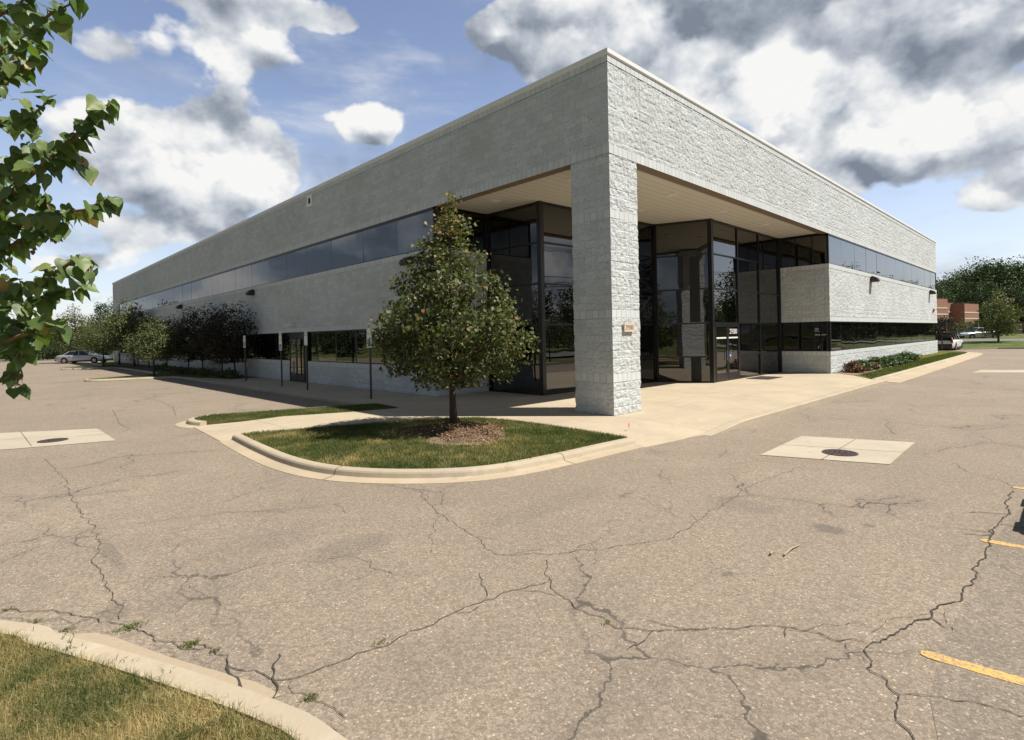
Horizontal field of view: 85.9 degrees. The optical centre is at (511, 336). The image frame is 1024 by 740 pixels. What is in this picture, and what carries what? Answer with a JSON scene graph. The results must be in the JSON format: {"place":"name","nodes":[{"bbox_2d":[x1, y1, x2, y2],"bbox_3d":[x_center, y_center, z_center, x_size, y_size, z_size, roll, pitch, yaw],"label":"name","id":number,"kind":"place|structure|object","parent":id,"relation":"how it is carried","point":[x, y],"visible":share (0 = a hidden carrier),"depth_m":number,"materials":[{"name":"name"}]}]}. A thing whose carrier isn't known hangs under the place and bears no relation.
{"place":"outdoors","nodes":[
{"label":"outdoors","id":0,"kind":"place"},
{"bbox_2d":[0,355,113,361],"bbox_3d":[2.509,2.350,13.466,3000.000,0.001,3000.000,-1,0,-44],"label":"ground","id":1,"kind":"structure","parent":0,"point":[52,357],"depth_m":93.94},
{"bbox_2d":[39,331,67,359],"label":"tall tree","id":2,"kind":"object","parent":1,"relation":"on","point":[55,353],"visible":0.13,"depth_m":84.01,"materials":[{"name":"green plant"}]},
{"bbox_2d":[48,303,95,352],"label":"linden tree","id":3,"kind":"object","parent":1,"relation":"on","point":[71,345],"visible":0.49,"depth_m":65.51,"materials":[{"name":"green plant"}]},
{"bbox_2d":[88,299,112,323],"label":"tall tree","id":4,"kind":"object","parent":1,"relation":"on","point":[99,309],"visible":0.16,"depth_m":127.18,"materials":[{"name":"green plant"}]},
{"bbox_2d":[0,628,306,739],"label":"lawn","id":5,"kind":"structure","parent":0,"point":[129,712],"depth_m":3.10,"materials":[{"name":"green plant"}]},
{"bbox_2d":[22,638,85,665],"bbox_3d":[-3.030,2.101,3.647,0.261,0.054,0.362,-1,0,29],"label":"grass tuft","id":6,"kind":"object","parent":5,"relation":"on","point":[67,647],"visible":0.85,"depth_m":3.68,"materials":[{"name":"green plant"}]},
{"bbox_2d":[0,0,122,399],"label":"linden tree","id":7,"kind":"object","parent":5,"relation":"on","point":[43,223],"visible":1,"depth_m":1.89,"materials":[{"name":"green plant"}]},
{"bbox_2d":[171,713,231,739],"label":"grass tuft","id":8,"kind":"object","parent":5,"relation":"on","point":[191,731],"visible":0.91,"depth_m":2.90,"materials":[{"name":"green plant"}]},
{"bbox_2d":[185,705,258,738],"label":"grass tuft","id":9,"kind":"object","parent":5,"relation":"on","point":[221,718],"visible":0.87,"depth_m":2.96,"materials":[{"name":"green plant"}]},
{"bbox_2d":[71,362,259,379],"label":"lawn","id":10,"kind":"structure","parent":0,"point":[162,374],"depth_m":34.67,"materials":[{"name":"green plant"}]},
{"bbox_2d":[73,321,126,365],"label":"round crown tree","id":11,"kind":"object","parent":10,"relation":"on","point":[96,342],"visible":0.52,"depth_m":49.51,"materials":[{"name":"green plant"}]},
{"bbox_2d":[114,315,188,375],"bbox_3d":[-22.107,0.574,34.258,3.731,3.852,4.163,-1,0,44],"label":"round crown tree","id":12,"kind":"object","parent":10,"relation":"on","point":[163,346],"visible":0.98,"depth_m":33.81,"materials":[{"name":"green plant"}]},
{"bbox_2d":[105,362,250,377],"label":"mulch bed","id":13,"kind":"object","parent":10,"relation":"on","point":[131,365],"visible":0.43,"depth_m":50.16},
{"bbox_2d":[75,309,131,363],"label":"round crown tree","id":14,"kind":"object","parent":13,"relation":"on","point":[95,325],"visible":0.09,"depth_m":53.04,"materials":[{"name":"green plant"}]},
{"bbox_2d":[94,297,152,365],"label":"round crown tree","id":15,"kind":"object","parent":13,"relation":"on","point":[115,333],"visible":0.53,"depth_m":47.37,"materials":[{"name":"green plant"}]},
{"bbox_2d":[118,315,151,365],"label":"purple leaf tree","id":16,"kind":"object","parent":13,"relation":"on","point":[130,337],"visible":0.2,"depth_m":48.04,"materials":[{"name":"green plant"}]},
{"bbox_2d":[121,321,157,367],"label":"purple leaf tree","id":17,"kind":"object","parent":13,"relation":"on","point":[139,326],"visible":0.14,"depth_m":44.15,"materials":[{"name":"green plant"}]},
{"bbox_2d":[139,314,182,363],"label":"purple leaf tree","id":18,"kind":"object","parent":13,"relation":"on","point":[162,331],"visible":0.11,"depth_m":40.84,"materials":[{"name":"green plant"}]},
{"bbox_2d":[162,317,207,366],"bbox_3d":[-21.439,0.512,36.316,3.438,3.922,3.783,-1,0,15],"label":"purple leaf tree","id":19,"kind":"object","parent":13,"relation":"on","point":[188,361],"visible":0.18,"depth_m":35.92,"materials":[{"name":"green plant"}]},
{"bbox_2d":[169,303,220,365],"bbox_3d":[-19.478,0.165,34.676,3.682,4.546,3.952,-1,0,33],"label":"purple leaf tree","id":20,"kind":"object","parent":13,"relation":"on","point":[189,328],"visible":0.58,"depth_m":34.12,"materials":[{"name":"green plant"}]},
{"bbox_2d":[182,312,250,371],"bbox_3d":[-16.470,0.453,31.267,3.369,3.843,3.707,-1,0,28],"label":"purple leaf tree","id":21,"kind":"object","parent":13,"relation":"on","point":[214,351],"visible":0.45,"depth_m":30.85,"materials":[{"name":"green plant"}]},
{"bbox_2d":[197,301,258,372],"bbox_3d":[-15.336,0.189,30.334,3.506,4.329,3.764,-1,0,-14],"label":"purple leaf tree","id":22,"kind":"object","parent":13,"relation":"on","point":[237,356],"visible":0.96,"depth_m":29.84,"materials":[{"name":"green plant"}]},
{"bbox_2d":[195,417,324,440],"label":"sidewalk ramp","id":23,"kind":"structure","parent":0,"point":[223,431],"depth_m":13.28,"materials":[{"name":"concrete"}]},
{"bbox_2d":[194,403,396,424],"bbox_3d":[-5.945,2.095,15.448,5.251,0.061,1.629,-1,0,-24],"label":"grass","id":24,"kind":"structure","parent":0,"point":[272,414],"depth_m":15.32,"materials":[{"name":"green plant"}]},
{"bbox_2d":[240,416,627,468],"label":"lawn","id":25,"kind":"structure","parent":0,"point":[367,466],"depth_m":9.98,"materials":[{"name":"green plant"}]},
{"bbox_2d":[363,190,540,423],"bbox_3d":[-1.405,-0.587,12.181,3.658,5.352,3.821,-1,0,-44],"label":"linden tree","id":26,"kind":"object","parent":25,"relation":"on","point":[451,367],"visible":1,"depth_m":11.66,"materials":[{"name":"green plant"}]},
{"bbox_2d":[395,421,511,442],"bbox_3d":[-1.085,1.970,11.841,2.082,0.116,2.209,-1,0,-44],"label":"mulch bed","id":27,"kind":"object","parent":25,"relation":"on","point":[479,432],"visible":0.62,"depth_m":11.41,"materials":[{"name":"brown wood"}]},
{"bbox_2d":[424,435,504,444],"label":"dry soil","id":28,"kind":"structure","parent":25,"relation":"on","point":[437,440],"depth_m":10.67,"materials":[{"name":"brown soil"}]},
{"bbox_2d":[0,349,1023,739],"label":"parking lot","id":29,"kind":"structure","parent":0,"point":[898,543],"depth_m":5.13,"materials":[{"name":"grey asphalt"}]},
{"bbox_2d":[3,331,61,360],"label":"tall tree","id":30,"kind":"object","parent":29,"relation":"on","point":[50,350],"visible":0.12,"depth_m":80.15,"materials":[{"name":"green plant"}]},
{"bbox_2d":[0,428,114,449],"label":"concrete pad","id":31,"kind":"object","parent":29,"relation":"on","point":[13,440],"visible":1,"depth_m":12.57,"materials":[{"name":"beige concrete"}]},
{"bbox_2d":[37,438,68,442],"bbox_3d":[-10.178,2.304,12.193,0.540,0.012,0.540,-1,0,-44],"label":"storm drain","id":32,"kind":"object","parent":31,"relation":"on","point":[52,440],"visible":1,"depth_m":12.15,"materials":[{"name":"metal"}]},
{"bbox_2d":[55,351,112,363],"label":"parked car","id":33,"kind":"object","parent":29,"relation":"on","point":[80,356],"visible":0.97,"depth_m":63.18,"materials":[{"name":"silver metal"}]},
{"bbox_2d":[60,367,122,369],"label":"curb","id":34,"kind":"structure","parent":29,"relation":"on","point":[70,368],"depth_m":47.56,"materials":[{"name":"concrete"}]},
{"bbox_2d":[107,620,148,634],"bbox_3d":[-2.866,2.161,4.101,0.270,0.028,0.174,-1,0,-44],"label":"weed","id":35,"kind":"object","parent":29,"relation":"on","point":[126,627],"visible":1,"depth_m":4.10,"materials":[{"name":"green plant"}]},
{"bbox_2d":[84,373,182,380],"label":"curb","id":36,"kind":"structure","parent":29,"relation":"on","point":[177,377],"depth_m":32.27,"materials":[{"name":"concrete"}]},
{"bbox_2d":[53,630,280,697],"bbox_3d":[-2.479,2.162,3.745,2.396,0.001,0.123,-1,0,22],"label":"sand film","id":37,"kind":"object","parent":29,"relation":"on","point":[124,645],"visible":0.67,"depth_m":3.67,"materials":[{"name":"beige sand"}]},
{"bbox_2d":[0,620,346,739],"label":"curb","id":38,"kind":"structure","parent":29,"relation":"on","point":[309,726],"depth_m":3.33,"materials":[{"name":"concrete"}]},
{"bbox_2d":[175,421,198,427],"bbox_3d":[-8.443,2.340,14.226,0.443,0.149,1.544,-1,0,-36],"label":"gutter","id":39,"kind":"object","parent":29,"relation":"on","point":[182,424],"visible":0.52,"depth_m":14.00,"materials":[{"name":"concrete"}]},
{"bbox_2d":[178,637,208,648],"bbox_3d":[-2.253,2.149,3.869,0.213,0.028,0.157,-1,0,-6],"label":"weed","id":40,"kind":"object","parent":29,"relation":"on","point":[191,642],"visible":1,"depth_m":3.85,"materials":[{"name":"green plant"}]},
{"bbox_2d":[183,377,371,404],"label":"curb","id":41,"kind":"structure","parent":29,"relation":"on","point":[326,399],"depth_m":21.59,"materials":[{"name":"concrete"}]},
{"bbox_2d":[185,403,374,425],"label":"curb","id":42,"kind":"structure","parent":29,"relation":"on","point":[192,421],"depth_m":14.05,"materials":[{"name":"concrete"}]},
{"bbox_2d":[220,440,642,483],"bbox_3d":[-2.061,2.215,9.620,8.842,0.149,3.073,-1,0,9],"label":"gutter","id":43,"kind":"object","parent":29,"relation":"on","point":[249,454],"visible":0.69,"depth_m":8.66,"materials":[{"name":"concrete"}]},
{"bbox_2d":[231,434,635,478],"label":"curb","id":44,"kind":"structure","parent":29,"relation":"on","point":[270,453],"depth_m":8.75,"materials":[{"name":"concrete"}]},
{"bbox_2d":[1,399,1023,739],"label":"road cracks","id":45,"kind":"object","parent":29,"relation":"on","point":[549,593],"visible":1,"depth_m":4.03,"materials":[{"name":"grey asphalt"}]},
{"bbox_2d":[704,420,743,435],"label":"curb","id":46,"kind":"structure","parent":29,"relation":"on","point":[733,425],"depth_m":11.94,"materials":[{"name":"concrete"}]},
{"bbox_2d":[738,379,887,425],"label":"curb","id":47,"kind":"structure","parent":29,"relation":"on","point":[774,413],"depth_m":15.26,"materials":[{"name":"concrete"}]},
{"bbox_2d":[761,436,914,463],"bbox_3d":[5.857,1.996,9.813,2.858,0.001,1.825,-1,0,-44],"label":"concrete pad","id":48,"kind":"object","parent":29,"relation":"on","point":[869,453],"visible":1,"depth_m":9.76,"materials":[{"name":"beige concrete"}]},
{"bbox_2d":[822,449,858,455],"bbox_3d":[5.626,1.993,9.432,0.540,0.012,0.540,-1,0,-44],"label":"storm drain","id":49,"kind":"object","parent":48,"relation":"on","point":[838,452],"visible":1,"depth_m":9.41,"materials":[{"name":"metal"}]},
{"bbox_2d":[873,351,970,379],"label":"curb","id":50,"kind":"structure","parent":29,"relation":"on","point":[888,376],"depth_m":28.19,"materials":[{"name":"concrete"}]},
{"bbox_2d":[885,352,982,382],"bbox_3d":[28.159,1.621,37.214,12.422,0.149,39.108,-1,0,24],"label":"gutter","id":51,"kind":"object","parent":29,"relation":"on","point":[911,375],"visible":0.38,"depth_m":28.01,"materials":[{"name":"concrete"}]},
{"bbox_2d":[936,333,962,349],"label":"parked suv","id":52,"kind":"object","parent":29,"relation":"on","point":[955,343],"visible":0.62,"depth_m":51.43,"materials":[{"name":"white metal"}]},
{"bbox_2d":[936,315,965,350],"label":"tree","id":53,"kind":"object","parent":29,"relation":"on","point":[945,328],"visible":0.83,"depth_m":49.45,"materials":[{"name":"purple plant"}]},
{"bbox_2d":[930,506,1023,739],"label":"parking bays","id":54,"kind":"object","parent":29,"relation":"on","point":[988,628],"visible":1,"depth_m":3.56,"materials":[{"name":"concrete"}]},
{"bbox_2d":[920,651,1023,685],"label":"parking line","id":55,"kind":"object","parent":54,"relation":"on","point":[1016,679],"visible":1,"depth_m":3.42,"materials":[{"name":"yellow paint"}]},
{"bbox_2d":[981,539,1023,548],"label":"parking line","id":56,"kind":"object","parent":54,"relation":"on","point":[1005,543],"visible":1,"depth_m":5.36,"materials":[{"name":"yellow paint"}]},
{"bbox_2d":[938,347,1023,349],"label":"curb","id":57,"kind":"structure","parent":29,"relation":"on","point":[983,348],"depth_m":52.74,"materials":[{"name":"concrete"}]},
{"bbox_2d":[972,370,1023,372],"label":"concrete pad","id":58,"kind":"object","parent":29,"relation":"on","point":[1001,371],"visible":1,"depth_m":25.94,"materials":[{"name":"beige concrete"}]},
{"bbox_2d":[0,0,1023,328],"label":"sky","id":59,"kind":"structure","parent":0,"point":[230,111],"materials":[{"name":"blue"}]},
{"bbox_2d":[190,372,881,428],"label":"sidewalk","id":60,"kind":"structure","parent":0,"point":[736,399],"depth_m":16.63,"materials":[{"name":"concrete"}]},
{"bbox_2d":[223,368,246,378],"bbox_3d":[-15.143,2.031,29.970,1.144,0.668,1.241,-1,0,-44],"label":"bed plant","id":61,"kind":"object","parent":60,"relation":"on","point":[234,375],"visible":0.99,"depth_m":29.94,"materials":[{"name":"green plant"}]},
{"bbox_2d":[279,331,282,386],"bbox_3d":[-10.118,0.988,24.093,0.080,2.420,0.310,-1,0,-44],"label":"parking sign","id":62,"kind":"object","parent":60,"relation":"on","point":[280,341],"visible":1,"depth_m":24.07,"materials":[{"name":"metal"}]},
{"bbox_2d":[304,331,307,389],"bbox_3d":[-8.261,0.971,22.133,0.064,2.380,0.310,-1,0,-44],"label":"parking sign","id":63,"kind":"object","parent":60,"relation":"on","point":[305,339],"visible":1,"depth_m":22.12,"materials":[{"name":"metal"}]},
{"bbox_2d":[366,322,371,398],"bbox_3d":[-4.759,0.812,18.427,0.080,2.560,0.310,-1,0,-44],"label":"parking sign","id":64,"kind":"object","parent":60,"relation":"on","point":[368,329],"visible":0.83,"depth_m":18.42,"materials":[{"name":"metal"}]},
{"bbox_2d":[112,47,937,415],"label":"office building","id":65,"kind":"structure","parent":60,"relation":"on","point":[634,229],"depth_m":21.77,"materials":[{"name":"grey brick"}]},
{"bbox_2d":[121,332,293,359],"bbox_3d":[-26.931,0.813,43.910,0.095,1.390,45.950,-1,0,-44],"label":"window","id":66,"kind":"structure","parent":65,"relation":"in","point":[267,346],"depth_m":29.69,"materials":[{"name":"black glass"}]},
{"bbox_2d":[119,207,436,314],"bbox_3d":[-22.826,-3.314,39.506,0.095,1.380,58.100,-1,0,-44],"label":"window","id":67,"kind":"structure","parent":65,"relation":"in","point":[394,237],"depth_m":25.29,"materials":[{"name":"blue glass"}]},
{"bbox_2d":[290,337,297,380],"bbox_3d":[-10.702,1.094,26.981,0.046,2.170,0.740,-1,0,-44],"label":"door","id":68,"kind":"structure","parent":65,"relation":"in","point":[293,340],"depth_m":26.95,"materials":[{"name":"black glass"}]},
{"bbox_2d":[297,336,304,381],"bbox_3d":[-10.129,1.083,26.395,0.041,2.170,0.820,-1,0,-44],"label":"door","id":69,"kind":"structure","parent":65,"relation":"in","point":[300,339],"depth_m":26.36,"materials":[{"name":"black"}]},
{"bbox_2d":[307,326,429,364],"bbox_3d":[-6.071,0.403,22.423,0.095,1.390,10.350,-1,0,-44],"label":"window","id":70,"kind":"structure","parent":65,"relation":"in","point":[344,346],"depth_m":23.52,"materials":[{"name":"black glass"}]},
{"bbox_2d":[399,256,413,266],"bbox_3d":[-3.759,-2.669,19.520,0.356,0.332,0.420,-1,0,-44],"label":"wall light","id":71,"kind":"object","parent":65,"relation":"attached to","point":[403,261],"visible":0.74,"depth_m":19.41,"materials":[{"name":"brown metal"}]},
{"bbox_2d":[433,207,485,252],"bbox_3d":[-1.800,-3.727,19.502,2.400,1.380,0.095,-1,0,-44],"label":"window","id":72,"kind":"structure","parent":65,"relation":"in","point":[479,231],"depth_m":19.84,"materials":[{"name":"black glass"}]},
{"bbox_2d":[715,324,728,381],"bbox_3d":[8.534,0.646,22.328,1.080,2.330,0.124,-1,0,-44],"label":"door","id":73,"kind":"structure","parent":65,"relation":"in","point":[721,330],"depth_m":22.34,"materials":[{"name":"black glass"}]},
{"bbox_2d":[727,324,739,379],"bbox_3d":[9.325,0.630,23.096,1.085,2.330,0.124,-1,0,-44],"label":"door","id":74,"kind":"structure","parent":65,"relation":"in","point":[733,329],"depth_m":23.12,"materials":[{"name":"black glass"}]},
{"bbox_2d":[780,233,828,267],"bbox_3d":[13.814,-4.034,26.096,0.095,1.380,2.200,-1,0,-44],"label":"window","id":75,"kind":"structure","parent":65,"relation":"in","point":[806,250],"depth_m":26.04,"materials":[{"name":"black glass"}]},
{"bbox_2d":[782,321,831,350],"bbox_3d":[13.940,0.010,26.141,0.095,1.390,2.200,-1,0,-44],"label":"window","id":76,"kind":"structure","parent":65,"relation":"in","point":[796,336],"depth_m":26.12,"materials":[{"name":"black glass"}]},
{"bbox_2d":[826,234,935,289],"bbox_3d":[24.393,-4.242,34.904,27.550,1.380,0.095,-1,0,-44],"label":"window","id":77,"kind":"structure","parent":65,"relation":"in","point":[842,252],"depth_m":31.11,"materials":[{"name":"blue glass"}]},
{"bbox_2d":[826,321,935,350],"bbox_3d":[24.427,-0.197,34.951,27.550,1.390,0.095,-1,0,-44],"label":"window","id":78,"kind":"structure","parent":65,"relation":"in","point":[844,335],"depth_m":31.28,"materials":[{"name":"black glass"}]},
{"bbox_2d":[746,376,780,379],"bbox_3d":[10.870,1.778,23.650,1.600,0.015,0.950,-1,0,-44],"label":"door mat","id":79,"kind":"object","parent":60,"relation":"on","point":[766,377],"depth_m":23.60,"materials":[{"name":"rubber"}]},
{"bbox_2d":[583,417,734,447],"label":"sidewalk ramp","id":80,"kind":"structure","parent":0,"point":[651,433],"depth_m":11.77,"materials":[{"name":"concrete"}]},
{"bbox_2d":[844,351,966,378],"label":"lawn","id":81,"kind":"structure","parent":0,"point":[859,375],"depth_m":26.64,"materials":[{"name":"green plant"}]},
{"bbox_2d":[834,366,892,374],"bbox_3d":[20.378,1.604,30.041,15.250,0.001,1.070,-1,0,-44],"label":"mulch bed","id":82,"kind":"object","parent":81,"relation":"on","point":[848,373],"visible":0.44,"depth_m":25.34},
{"bbox_2d":[841,360,870,372],"bbox_3d":[16.115,1.429,25.754,1.068,0.640,1.232,-1,0,-44],"label":"bush","id":83,"kind":"object","parent":82,"relation":"on","point":[854,366],"visible":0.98,"depth_m":25.61,"materials":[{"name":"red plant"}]},
{"bbox_2d":[849,359,874,370],"bbox_3d":[16.956,1.418,26.736,1.182,0.625,1.108,-1,0,-44],"label":"bush","id":84,"kind":"object","parent":82,"relation":"on","point":[865,363],"visible":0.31,"depth_m":26.54,"materials":[{"name":"green plant"}]},
{"bbox_2d":[868,357,886,368],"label":"bush","id":85,"kind":"object","parent":82,"relation":"on","point":[879,361],"visible":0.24,"depth_m":28.16,"materials":[{"name":"green plant"}]},
{"bbox_2d":[866,356,891,367],"bbox_3d":[19.438,1.356,29.035,1.286,0.646,1.140,-1,0,-44],"label":"bush","id":86,"kind":"object","parent":82,"relation":"on","point":[885,360],"visible":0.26,"depth_m":28.77,"materials":[{"name":"green plant"}]},
{"bbox_2d":[895,350,922,361],"bbox_3d":[24.434,1.218,33.850,1.338,0.734,1.456,-1,0,-44],"label":"bush","id":87,"kind":"object","parent":82,"relation":"on","point":[914,357],"visible":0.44,"depth_m":33.46,"materials":[{"name":"green plant"}]},
{"bbox_2d":[959,333,1023,338],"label":"lawn","id":88,"kind":"structure","parent":0,"point":[1017,336],"depth_m":71.86,"materials":[{"name":"green plant"}]},
{"bbox_2d":[936,283,959,301],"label":"tall tree","id":89,"kind":"object","parent":88,"relation":"on","point":[946,294],"visible":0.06,"depth_m":116.08,"materials":[{"name":"green plant"}]},
{"bbox_2d":[936,271,963,288],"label":"tall tree","id":90,"kind":"object","parent":88,"relation":"on","point":[952,276],"visible":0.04,"depth_m":139.19,"materials":[{"name":"green plant"}]},
{"bbox_2d":[936,273,974,302],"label":"tall tree","id":91,"kind":"object","parent":88,"relation":"on","point":[947,285],"visible":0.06,"depth_m":126.96,"materials":[{"name":"green plant"}]},
{"bbox_2d":[937,298,978,332],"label":"brick building","id":92,"kind":"structure","parent":88,"relation":"on","point":[962,311],"depth_m":97.13,"materials":[{"name":"red brick"}]},
{"bbox_2d":[953,321,975,332],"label":"round bush","id":93,"kind":"object","parent":88,"relation":"on","point":[963,324],"visible":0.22,"depth_m":82.06,"materials":[{"name":"green plant"}]},
{"bbox_2d":[937,263,999,302],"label":"tall tree","id":94,"kind":"object","parent":88,"relation":"on","point":[967,277],"visible":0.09,"depth_m":130.54,"materials":[{"name":"green plant"}]},
{"bbox_2d":[952,274,1006,322],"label":"tall tree","id":95,"kind":"object","parent":88,"relation":"on","point":[967,290],"visible":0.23,"depth_m":112.35,"materials":[{"name":"green plant"}]},
{"bbox_2d":[958,327,1000,338],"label":"parked car","id":96,"kind":"object","parent":88,"relation":"on","point":[973,333],"visible":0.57,"depth_m":71.11,"materials":[{"name":"silver metal"}]},
{"bbox_2d":[941,256,1023,291],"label":"tall tree","id":97,"kind":"object","parent":88,"relation":"on","point":[982,270],"visible":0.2,"depth_m":128.93,"materials":[{"name":"green plant"}]},
{"bbox_2d":[961,283,1022,328],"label":"tall tree","id":98,"kind":"object","parent":88,"relation":"on","point":[986,293],"visible":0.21,"depth_m":108.16,"materials":[{"name":"green plant"}]},
{"bbox_2d":[980,281,1023,332],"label":"tall tree","id":99,"kind":"object","parent":88,"relation":"on","point":[1016,290],"visible":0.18,"depth_m":105.01,"materials":[{"name":"green plant"}]},
{"bbox_2d":[983,255,1023,300],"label":"tall tree","id":100,"kind":"object","parent":88,"relation":"on","point":[1014,273],"visible":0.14,"depth_m":128.88,"materials":[{"name":"green plant"}]},
{"bbox_2d":[999,289,1023,332],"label":"tall tree","id":101,"kind":"object","parent":88,"relation":"on","point":[1021,294],"visible":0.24,"depth_m":103.10,"materials":[{"name":"green plant"}]},
{"bbox_2d":[960,339,1023,340],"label":"road","id":102,"kind":"structure","parent":0,"point":[992,339],"depth_m":63.94,"materials":[{"name":"grey asphalt"}]},
{"bbox_2d":[963,341,1023,347],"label":"lawn","id":103,"kind":"structure","parent":0,"point":[981,344],"depth_m":57.00,"materials":[{"name":"green plant"}]},
{"bbox_2d":[960,289,1023,341],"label":"linden tree","id":104,"kind":"object","parent":103,"relation":"on","point":[1007,319],"visible":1,"depth_m":59.45,"materials":[{"name":"green plant"}]},
{"label":"road","id":105,"kind":"structure","parent":0,"visible":0},
{"bbox_2d":[78,320,113,357],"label":"tall tree","id":106,"kind":"object","parent":105,"relation":"on","point":[106,352],"visible":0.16,"depth_m":81.04,"materials":[{"name":"green plant"}]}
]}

